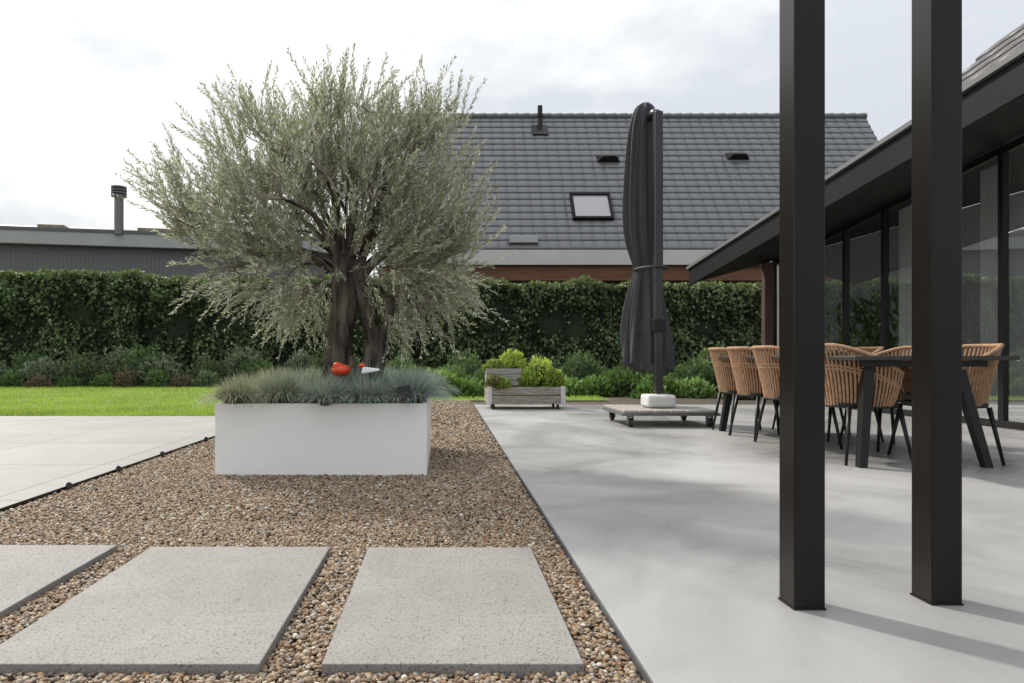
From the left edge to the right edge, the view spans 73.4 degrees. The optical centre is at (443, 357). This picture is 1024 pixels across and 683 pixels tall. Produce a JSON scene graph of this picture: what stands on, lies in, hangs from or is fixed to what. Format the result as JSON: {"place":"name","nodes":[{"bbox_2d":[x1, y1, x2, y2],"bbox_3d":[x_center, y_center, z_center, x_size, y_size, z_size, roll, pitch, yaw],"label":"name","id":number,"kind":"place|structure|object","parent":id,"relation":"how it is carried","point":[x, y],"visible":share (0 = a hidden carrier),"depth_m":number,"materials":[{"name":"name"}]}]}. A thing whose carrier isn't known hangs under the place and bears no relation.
{"place":"outdoors","nodes":[
{"label":"outdoors","id":0,"kind":"place"},
{"bbox_2d":[0,416,214,507],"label":"patio","id":1,"kind":"structure","parent":0,"point":[39,455],"depth_m":5.92,"materials":[{"name":"concrete"}]},
{"bbox_2d":[0,185,335,283],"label":"garage building","id":2,"kind":"structure","parent":0,"point":[117,248],"depth_m":24.92,"materials":[{"name":"metal"}]},
{"bbox_2d":[0,385,609,415],"bbox_3d":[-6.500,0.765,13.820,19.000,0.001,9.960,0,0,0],"label":"lawn","id":3,"kind":"structure","parent":0,"point":[103,398],"depth_m":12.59,"materials":[{"name":"green plant"}]},
{"bbox_2d":[0,400,645,682],"bbox_3d":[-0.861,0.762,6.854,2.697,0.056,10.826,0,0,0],"label":"gravel","id":4,"kind":"structure","parent":0,"point":[141,488],"depth_m":3.11,"materials":[{"name":"brown gravel"}]},
{"bbox_2d":[0,545,116,617],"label":"paving slab","id":5,"kind":"structure","parent":4,"relation":"on","point":[29,573],"depth_m":2.43,"materials":[{"name":"grey concrete"}]},
{"bbox_2d":[0,547,329,677],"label":"paving slab","id":6,"kind":"structure","parent":4,"relation":"on","point":[218,611],"depth_m":1.96,"materials":[{"name":"grey concrete"}]},
{"bbox_2d":[215,396,430,476],"bbox_3d":[-0.802,0.538,5.140,1.382,0.483,1.380,0,0,0],"label":"planter","id":7,"kind":"object","parent":4,"relation":"on","point":[304,439],"visible":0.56,"depth_m":4.45,"materials":[{"name":"concrete"}]},
{"bbox_2d":[191,375,278,408],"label":"fescue grass","id":8,"kind":"structure","parent":7,"relation":"on","point":[236,392],"depth_m":4.45,"materials":[{"name":"green plant"}]},
{"bbox_2d":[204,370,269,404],"bbox_3d":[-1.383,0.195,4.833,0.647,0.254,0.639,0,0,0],"label":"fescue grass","id":9,"kind":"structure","parent":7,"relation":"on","point":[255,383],"depth_m":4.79,"materials":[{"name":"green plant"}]},
{"bbox_2d":[233,368,308,407],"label":"fescue grass","id":10,"kind":"structure","parent":7,"relation":"on","point":[281,389],"depth_m":4.51,"materials":[{"name":"green plant"}]},
{"bbox_2d":[254,364,295,380],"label":"fescue grass","id":11,"kind":"structure","parent":7,"relation":"on","point":[272,373],"depth_m":5.33,"materials":[{"name":"green plant"}]},
{"bbox_2d":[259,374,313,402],"bbox_3d":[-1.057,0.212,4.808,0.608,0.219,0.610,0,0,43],"label":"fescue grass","id":12,"kind":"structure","parent":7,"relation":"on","point":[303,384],"depth_m":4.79,"materials":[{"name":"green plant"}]},
{"bbox_2d":[286,365,321,388],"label":"fescue grass","id":13,"kind":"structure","parent":7,"relation":"on","point":[308,375],"depth_m":5.11,"materials":[{"name":"green plant"}]},
{"bbox_2d":[113,43,517,402],"bbox_3d":[-0.941,-0.938,5.213,2.880,2.688,2.077,0,0,19],"label":"olive tree","id":14,"kind":"object","parent":7,"relation":"in","point":[362,160],"visible":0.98,"depth_m":4.96,"materials":[{"name":"green plant"}]},
{"bbox_2d":[283,374,364,409],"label":"fescue grass","id":15,"kind":"structure","parent":7,"relation":"on","point":[326,395],"depth_m":4.42,"materials":[{"name":"green plant"}]},
{"bbox_2d":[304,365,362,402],"bbox_3d":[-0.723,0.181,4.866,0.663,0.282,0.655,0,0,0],"label":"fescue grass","id":16,"kind":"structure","parent":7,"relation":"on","point":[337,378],"depth_m":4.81,"materials":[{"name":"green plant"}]},
{"bbox_2d":[330,359,350,402],"bbox_3d":[-0.730,0.184,4.800,0.146,0.352,0.106,0,0,0],"label":"garden ornament","id":17,"kind":"object","parent":7,"relation":"on","point":[339,368],"visible":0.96,"depth_m":4.77,"materials":[{"name":"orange ceramic"}]},
{"bbox_2d":[331,375,402,408],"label":"fescue grass","id":18,"kind":"structure","parent":7,"relation":"on","point":[366,393],"depth_m":4.46,"materials":[{"name":"green plant"}]},
{"bbox_2d":[359,364,379,387],"bbox_3d":[-0.516,0.199,4.720,0.144,0.322,0.038,0,0,0],"label":"garden ornament","id":19,"kind":"object","parent":7,"relation":"on","point":[369,370],"visible":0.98,"depth_m":4.70,"materials":[{"name":"white ceramic"}]},
{"bbox_2d":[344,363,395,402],"bbox_3d":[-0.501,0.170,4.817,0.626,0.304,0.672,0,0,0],"label":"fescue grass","id":20,"kind":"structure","parent":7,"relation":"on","point":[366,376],"depth_m":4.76,"materials":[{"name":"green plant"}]},
{"bbox_2d":[397,384,412,402],"bbox_3d":[-0.252,0.258,4.433,0.105,0.178,0.170,0,0,0],"label":"spotlight","id":21,"kind":"object","parent":7,"relation":"on","point":[403,395],"visible":0.94,"depth_m":4.37,"materials":[{"name":"black metal"}]},
{"bbox_2d":[375,367,452,407],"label":"fescue grass","id":22,"kind":"structure","parent":7,"relation":"on","point":[421,394],"depth_m":4.53,"materials":[{"name":"green plant"}]},
{"bbox_2d":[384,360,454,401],"bbox_3d":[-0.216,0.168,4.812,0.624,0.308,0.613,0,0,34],"label":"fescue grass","id":23,"kind":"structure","parent":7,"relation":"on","point":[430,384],"depth_m":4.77,"materials":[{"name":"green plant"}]},
{"bbox_2d":[417,367,461,396],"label":"fescue grass","id":24,"kind":"structure","parent":7,"relation":"on","point":[443,384],"depth_m":5.64,"materials":[{"name":"green plant"}]},
{"bbox_2d":[322,547,583,677],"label":"paving slab","id":25,"kind":"structure","parent":4,"relation":"on","point":[437,611],"depth_m":1.95,"materials":[{"name":"grey concrete"}]},
{"bbox_2d":[0,0,1023,283],"label":"sky","id":26,"kind":"structure","parent":0,"point":[84,83],"materials":[{"name":"white"}]},
{"bbox_2d":[472,402,773,404],"bbox_3d":[3.739,0.784,11.660,6.522,0.001,1.280,0,0,0],"label":"gravel strip","id":27,"kind":"object","parent":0,"point":[639,403],"depth_m":11.77,"materials":[{"name":"grey gravel"}]},
{"bbox_2d":[378,105,897,351],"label":"neighbour house","id":28,"kind":"structure","parent":0,"point":[559,189],"depth_m":25.73,"materials":[{"name":"tile"}]},
{"bbox_2d":[569,192,613,220],"bbox_3d":[5.401,-5.561,25.028,1.480,1.191,0.856,0,0,0],"label":"roof window","id":29,"kind":"structure","parent":28,"relation":"in","point":[585,206],"depth_m":24.97,"materials":[{"name":"white glass"}]},
{"bbox_2d":[436,396,1023,401],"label":"planting bed","id":30,"kind":"object","parent":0,"point":[626,399],"depth_m":12.70,"materials":[{"name":"soil"}]},
{"bbox_2d":[0,368,25,387],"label":"plant","id":31,"kind":"object","parent":30,"relation":"on","point":[10,380],"visible":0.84,"depth_m":17.76,"materials":[{"name":"green plant"}]},
{"bbox_2d":[10,350,50,379],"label":"shrub","id":32,"kind":"object","parent":30,"relation":"on","point":[23,360],"visible":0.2,"depth_m":18.46,"materials":[{"name":"green plant"}]},
{"bbox_2d":[23,375,53,387],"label":"plant","id":33,"kind":"object","parent":30,"relation":"on","point":[34,382],"visible":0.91,"depth_m":17.69,"materials":[{"name":"brown plant"}]},
{"bbox_2d":[14,355,65,386],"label":"shrub","id":34,"kind":"object","parent":30,"relation":"on","point":[44,369],"visible":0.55,"depth_m":18.09,"materials":[{"name":"green plant"}]},
{"bbox_2d":[54,372,86,386],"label":"plant","id":35,"kind":"object","parent":30,"relation":"on","point":[68,382],"visible":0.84,"depth_m":17.83,"materials":[{"name":"green plant"}]},
{"bbox_2d":[0,267,145,374],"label":"ivy hedge","id":36,"kind":"object","parent":30,"relation":"on","point":[57,319],"visible":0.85,"depth_m":19.61,"materials":[{"name":"green plant"}]},
{"bbox_2d":[52,347,108,386],"bbox_3d":[-9.665,0.353,18.358,1.780,1.272,1.203,0,0,0],"label":"shrub","id":37,"kind":"object","parent":30,"relation":"on","point":[83,369],"visible":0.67,"depth_m":18.14,"materials":[{"name":"green plant"}]},
{"bbox_2d":[87,371,116,387],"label":"plant","id":38,"kind":"object","parent":30,"relation":"on","point":[102,381],"visible":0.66,"depth_m":17.80,"materials":[{"name":"green plant"}]},
{"bbox_2d":[96,344,137,382],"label":"shrub","id":39,"kind":"object","parent":30,"relation":"on","point":[113,367],"visible":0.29,"depth_m":18.41,"materials":[{"name":"green plant"}]},
{"bbox_2d":[110,366,140,387],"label":"plant","id":40,"kind":"object","parent":30,"relation":"on","point":[125,380],"visible":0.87,"depth_m":17.66,"materials":[{"name":"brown plant"}]},
{"bbox_2d":[113,341,168,386],"bbox_3d":[-8.031,0.281,18.291,1.798,1.492,1.164,0,0,0],"label":"shrub","id":41,"kind":"object","parent":30,"relation":"on","point":[134,363],"visible":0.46,"depth_m":18.12,"materials":[{"name":"green plant"}]},
{"bbox_2d":[147,367,172,387],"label":"plant","id":42,"kind":"object","parent":30,"relation":"on","point":[155,382],"visible":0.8,"depth_m":17.77,"materials":[{"name":"green plant"}]},
{"bbox_2d":[136,352,184,387],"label":"shrub","id":43,"kind":"object","parent":30,"relation":"on","point":[164,363],"visible":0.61,"depth_m":17.99,"materials":[{"name":"green plant"}]},
{"bbox_2d":[168,373,197,387],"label":"plant","id":44,"kind":"object","parent":30,"relation":"on","point":[179,381],"visible":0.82,"depth_m":17.84,"materials":[{"name":"brown plant"}]},
{"bbox_2d":[182,353,229,385],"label":"shrub","id":45,"kind":"object","parent":30,"relation":"on","point":[212,366],"visible":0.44,"depth_m":18.49,"materials":[{"name":"green plant"}]},
{"bbox_2d":[191,368,221,387],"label":"plant","id":46,"kind":"object","parent":30,"relation":"on","point":[206,380],"visible":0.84,"depth_m":17.78,"materials":[{"name":"green plant"}]},
{"bbox_2d":[219,341,264,384],"bbox_3d":[-5.502,0.278,18.677,1.614,1.527,1.203,0,0,0],"label":"shrub","id":47,"kind":"object","parent":30,"relation":"on","point":[239,356],"visible":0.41,"depth_m":18.49,"materials":[{"name":"green plant"}]},
{"bbox_2d":[235,357,272,379],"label":"shrub","id":48,"kind":"object","parent":30,"relation":"on","point":[257,366],"visible":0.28,"depth_m":18.10,"materials":[{"name":"green plant"}]},
{"bbox_2d":[137,274,411,374],"bbox_3d":[-4.902,-0.798,19.893,8.005,3.397,0.978,0,0,0],"label":"ivy hedge","id":49,"kind":"object","parent":30,"relation":"on","point":[184,336],"visible":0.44,"depth_m":19.84,"materials":[{"name":"green plant"}]},
{"bbox_2d":[284,347,318,374],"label":"shrub","id":50,"kind":"object","parent":30,"relation":"on","point":[301,361],"visible":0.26,"depth_m":18.43,"materials":[{"name":"green plant"}]},
{"bbox_2d":[306,345,324,375],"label":"shrub","id":51,"kind":"object","parent":30,"relation":"on","point":[320,363],"visible":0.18,"depth_m":18.09,"materials":[{"name":"green plant"}]},
{"bbox_2d":[384,350,415,373],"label":"garden plant","id":52,"kind":"object","parent":30,"relation":"on","point":[397,362],"visible":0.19,"depth_m":16.87,"materials":[{"name":"green plant"}]},
{"bbox_2d":[426,366,458,397],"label":"garden plant","id":53,"kind":"object","parent":30,"relation":"on","point":[450,374],"visible":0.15,"depth_m":13.45,"materials":[{"name":"green plant"}]},
{"bbox_2d":[438,362,470,379],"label":"garden plant","id":54,"kind":"object","parent":30,"relation":"on","point":[458,370],"visible":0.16,"depth_m":14.52,"materials":[{"name":"green plant"}]},
{"bbox_2d":[443,376,484,397],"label":"garden plant","id":55,"kind":"object","parent":30,"relation":"on","point":[470,387],"visible":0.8,"depth_m":13.29,"materials":[{"name":"green plant"}]},
{"bbox_2d":[447,349,482,378],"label":"garden plant","id":56,"kind":"object","parent":30,"relation":"on","point":[470,365],"visible":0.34,"depth_m":16.82,"materials":[{"name":"green plant"}]},
{"bbox_2d":[468,366,485,387],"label":"garden plant","id":57,"kind":"object","parent":30,"relation":"on","point":[481,375],"visible":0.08,"depth_m":14.40,"materials":[{"name":"green plant"}]},
{"bbox_2d":[409,275,630,375],"bbox_3d":[2.492,-0.796,20.168,7.211,3.392,1.045,0,0,0],"label":"ivy hedge","id":58,"kind":"object","parent":30,"relation":"on","point":[557,322],"visible":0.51,"depth_m":20.15,"materials":[{"name":"green plant"}]},
{"bbox_2d":[564,375,590,396],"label":"garden plant","id":59,"kind":"object","parent":30,"relation":"on","point":[575,388],"visible":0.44,"depth_m":13.73,"materials":[{"name":"green plant"}]},
{"bbox_2d":[560,349,606,382],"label":"garden plant","id":60,"kind":"object","parent":30,"relation":"on","point":[577,367],"visible":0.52,"depth_m":16.56,"materials":[{"name":"green plant"}]},
{"bbox_2d":[580,372,617,396],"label":"garden plant","id":61,"kind":"object","parent":30,"relation":"on","point":[595,386],"visible":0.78,"depth_m":13.90,"materials":[{"name":"green plant"}]},
{"bbox_2d":[601,366,642,396],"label":"garden plant","id":62,"kind":"object","parent":30,"relation":"on","point":[625,382],"visible":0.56,"depth_m":14.07,"materials":[{"name":"green plant"}]},
{"bbox_2d":[615,355,650,377],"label":"garden plant","id":63,"kind":"object","parent":30,"relation":"on","point":[643,372],"visible":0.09,"depth_m":16.54,"materials":[{"name":"green plant"}]},
{"bbox_2d":[627,377,667,398],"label":"garden plant","id":64,"kind":"object","parent":30,"relation":"on","point":[645,387],"visible":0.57,"depth_m":13.19,"materials":[{"name":"green plant"}]},
{"bbox_2d":[637,373,678,396],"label":"garden plant","id":65,"kind":"object","parent":30,"relation":"on","point":[670,383],"visible":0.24,"depth_m":13.72,"materials":[{"name":"green plant"}]},
{"bbox_2d":[671,355,718,392],"bbox_3d":[5.406,0.431,14.571,1.236,1.038,1.196,0,0,0],"label":"garden plant","id":66,"kind":"object","parent":30,"relation":"on","point":[696,367],"visible":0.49,"depth_m":14.49,"materials":[{"name":"green plant"}]},
{"bbox_2d":[671,375,718,397],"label":"garden plant","id":67,"kind":"object","parent":30,"relation":"on","point":[696,387],"visible":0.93,"depth_m":13.49,"materials":[{"name":"green plant"}]},
{"bbox_2d":[663,280,760,375],"bbox_3d":[8.263,-0.753,20.394,4.687,3.281,0.982,0,0,0],"label":"ivy hedge","id":68,"kind":"object","parent":30,"relation":"on","point":[728,315],"visible":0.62,"depth_m":20.29,"materials":[{"name":"green plant"}]},
{"bbox_2d":[697,340,727,369],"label":"garden plant","id":69,"kind":"object","parent":30,"relation":"on","point":[703,353],"visible":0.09,"depth_m":16.94,"materials":[{"name":"green plant"}]},
{"bbox_2d":[717,393,760,399],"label":"garden plant","id":70,"kind":"object","parent":30,"relation":"on","point":[741,397],"visible":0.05,"depth_m":12.89,"materials":[{"name":"green plant"}]},
{"bbox_2d":[475,405,1023,682],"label":"concrete terrace","id":71,"kind":"structure","parent":0,"point":[666,528],"depth_m":2.72,"materials":[{"name":"grey concrete"}]},
{"bbox_2d":[485,368,565,408],"bbox_3d":[1.200,0.454,10.259,1.140,0.589,0.631,0,0,0],"label":"crate planter","id":72,"kind":"object","parent":71,"relation":"on","point":[514,394],"visible":0.83,"depth_m":9.95,"materials":[{"name":"grey wood"}]},
{"bbox_2d":[483,373,502,387],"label":"herb plant","id":73,"kind":"object","parent":72,"relation":"in","point":[490,379],"visible":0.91,"depth_m":9.97,"materials":[{"name":"green plant"}]},
{"bbox_2d":[482,358,508,371],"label":"herb plant","id":74,"kind":"object","parent":72,"relation":"in","point":[491,363],"visible":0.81,"depth_m":10.23,"materials":[{"name":"green plant"}]},
{"bbox_2d":[493,376,512,389],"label":"herb plant","id":75,"kind":"object","parent":72,"relation":"in","point":[506,382],"visible":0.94,"depth_m":9.94,"materials":[{"name":"green plant"}]},
{"bbox_2d":[499,348,526,369],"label":"herb plant","id":76,"kind":"object","parent":72,"relation":"in","point":[512,360],"visible":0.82,"depth_m":10.27,"materials":[{"name":"green plant"}]},
{"bbox_2d":[517,368,537,386],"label":"herb plant","id":77,"kind":"object","parent":72,"relation":"in","point":[530,380],"visible":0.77,"depth_m":10.06,"materials":[{"name":"green plant"}]},
{"bbox_2d":[522,355,553,386],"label":"herb plant","id":78,"kind":"object","parent":72,"relation":"in","point":[540,370],"visible":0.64,"depth_m":10.13,"materials":[{"name":"green plant"}]},
{"bbox_2d":[520,352,556,370],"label":"garden plant","id":79,"kind":"object","parent":72,"relation":"in","point":[553,364],"visible":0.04,"depth_m":16.36,"materials":[{"name":"green plant"}]},
{"bbox_2d":[544,369,566,387],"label":"herb plant","id":80,"kind":"object","parent":72,"relation":"in","point":[556,379],"visible":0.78,"depth_m":10.09,"materials":[{"name":"green plant"}]},
{"bbox_2d":[602,405,720,426],"bbox_3d":[2.450,0.657,7.820,1.060,0.183,0.950,0,0,0],"label":"parasol trolley","id":81,"kind":"object","parent":71,"relation":"on","point":[683,412],"visible":0.91,"depth_m":7.38,"materials":[{"name":"grey wood"}]},
{"bbox_2d":[620,102,675,407],"bbox_3d":[2.425,-1.238,8.022,0.641,3.595,0.764,0,0,0],"label":"parasol","id":82,"kind":"object","parent":81,"relation":"on","point":[646,339],"visible":1,"depth_m":7.99,"materials":[{"name":"fabric"}]},
{"bbox_2d":[708,347,774,433],"bbox_3d":[2.995,0.323,6.901,0.619,0.858,0.648,0,0,3],"label":"dining chair","id":83,"kind":"object","parent":71,"relation":"on","point":[726,385],"visible":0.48,"depth_m":6.80,"materials":[{"name":"wicker"}]},
{"bbox_2d":[726,346,778,439],"bbox_3d":[2.965,0.323,6.379,0.619,0.858,0.648,0,0,-2],"label":"dining chair","id":84,"kind":"object","parent":71,"relation":"on","point":[744,387],"visible":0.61,"depth_m":6.27,"materials":[{"name":"wicker"}]},
{"bbox_2d":[751,345,842,449],"bbox_3d":[2.965,0.323,5.851,0.619,0.858,0.648,0,0,2],"label":"dining chair","id":85,"kind":"object","parent":71,"relation":"on","point":[769,380],"visible":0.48,"depth_m":5.77,"materials":[{"name":"wicker"}]},
{"bbox_2d":[778,0,826,610],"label":"steel post","id":86,"kind":"object","parent":71,"relation":"on","point":[801,305],"visible":1,"depth_m":2.03,"materials":[{"name":"brown metal"}]},
{"bbox_2d":[772,348,846,433],"bbox_3d":[3.745,0.323,6.919,0.620,0.858,0.648,0,0,2],"label":"dining chair","id":87,"kind":"object","parent":71,"relation":"on","point":[840,410],"visible":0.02,"depth_m":6.84,"materials":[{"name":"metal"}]},
{"bbox_2d":[827,346,883,441],"bbox_3d":[3.725,0.323,6.340,0.620,0.858,0.648,0,0,0],"label":"dining chair","id":88,"kind":"object","parent":71,"relation":"on","point":[874,350],"visible":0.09,"depth_m":6.11,"materials":[{"name":"wicker"}]},
{"bbox_2d":[706,356,1019,467],"bbox_3d":[3.290,0.367,5.850,1.100,0.765,2.600,0,0,0],"label":"dining table","id":89,"kind":"object","parent":71,"relation":"on","point":[868,364],"visible":0.64,"depth_m":4.69,"materials":[{"name":"black metal"}]},
{"bbox_2d":[825,343,911,465],"bbox_3d":[2.975,0.323,5.018,0.619,0.858,0.648,0,0,-3],"label":"dining chair","id":90,"kind":"object","parent":71,"relation":"on","point":[837,395],"visible":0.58,"depth_m":4.80,"materials":[{"name":"wicker"}]},
{"bbox_2d":[838,346,911,451],"bbox_3d":[3.745,0.323,5.701,0.619,0.858,0.648,0,0,-2],"label":"dining chair","id":91,"kind":"object","parent":71,"relation":"on","point":[887,352],"visible":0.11,"depth_m":5.90,"materials":[{"name":"wicker"}]},
{"bbox_2d":[910,0,963,605],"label":"steel post","id":92,"kind":"object","parent":71,"relation":"on","point":[936,302],"visible":1,"depth_m":2.07,"materials":[{"name":"brown metal"}]},
{"bbox_2d":[887,343,1005,465],"bbox_3d":[3.725,0.323,5.019,0.619,0.858,0.648,0,0,3],"label":"dining chair","id":93,"kind":"object","parent":71,"relation":"on","point":[981,379],"visible":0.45,"depth_m":4.79,"materials":[{"name":"wicker"}]},
{"bbox_2d":[686,23,1023,429],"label":"glazed house","id":94,"kind":"structure","parent":0,"point":[868,190],"depth_m":9.33,"materials":[{"name":"metal"}]},
{"bbox_2d":[772,258,778,353],"bbox_3d":[6.005,-0.574,11.810,0.070,2.624,1.218,0,0,0],"label":"window","id":95,"kind":"structure","parent":94,"relation":"in","point":[776,262],"depth_m":12.39,"materials":[{"name":"black metal"}]},
{"bbox_2d":[825,225,843,344],"bbox_3d":[6.005,-0.624,10.700,0.070,2.724,0.998,0,0,0],"label":"window","id":96,"kind":"structure","parent":94,"relation":"in","point":[840,230],"depth_m":10.23,"materials":[{"name":"black metal"}]},
{"bbox_2d":[826,285,898,386],"bbox_3d":[6.673,-0.188,10.540,1.589,1.852,1.385,0,0,12],"label":"potted plant","id":97,"kind":"object","parent":94,"relation":"on","point":[868,339],"visible":0.41,"depth_m":10.42,"materials":[{"name":"green plant"}]},
{"bbox_2d":[844,206,881,410],"bbox_3d":[6.005,-0.669,9.750,0.070,2.814,0.898,0,0,0],"label":"window","id":98,"kind":"structure","parent":94,"relation":"in","point":[877,212],"depth_m":10.17,"materials":[{"name":"black metal"}]},
{"bbox_2d":[882,191,911,415],"bbox_3d":[6.005,-0.716,8.825,0.070,2.909,0.948,0,0,0],"label":"window","id":99,"kind":"structure","parent":94,"relation":"in","point":[907,197],"depth_m":9.27,"materials":[{"name":"black metal"}]},
{"bbox_2d":[899,204,911,409],"bbox_3d":[6.180,-0.652,9.100,0.080,2.745,0.300,0,0,0],"label":"curtain","id":100,"kind":"object","parent":94,"relation":"hanging from","point":[905,276],"visible":0.52,"depth_m":9.12,"materials":[{"name":"fabric"}]},
{"bbox_2d":[962,147,999,426],"bbox_3d":[6.005,-0.768,7.840,0.070,3.011,1.018,0,0,0],"label":"window","id":101,"kind":"structure","parent":94,"relation":"in","point":[994,154],"depth_m":7.35,"materials":[{"name":"black metal"}]},
{"bbox_2d":[980,161,1009,420],"bbox_3d":[6.180,-0.725,7.675,0.080,2.890,0.350,0,0,0],"label":"curtain","id":102,"kind":"object","parent":94,"relation":"hanging from","point":[989,255],"visible":0.44,"depth_m":7.70,"materials":[{"name":"fabric"}]},
{"bbox_2d":[1000,135,1023,429],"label":"window","id":103,"kind":"structure","parent":94,"relation":"in","point":[1017,143],"depth_m":7.30,"materials":[{"name":"black metal"}]},
{"label":"ground","id":104,"kind":"structure","parent":0,"visible":0},
{"bbox_2d":[0,436,214,511],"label":"edging strip","id":105,"kind":"object","parent":104,"relation":"on","point":[31,499],"depth_m":4.18,"materials":[{"name":"black metal"}]},
{"bbox_2d":[474,405,652,682],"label":"edging strip","id":106,"kind":"object","parent":104,"relation":"on","point":[643,674],"visible":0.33,"depth_m":2.23,"materials":[{"name":"metal"}]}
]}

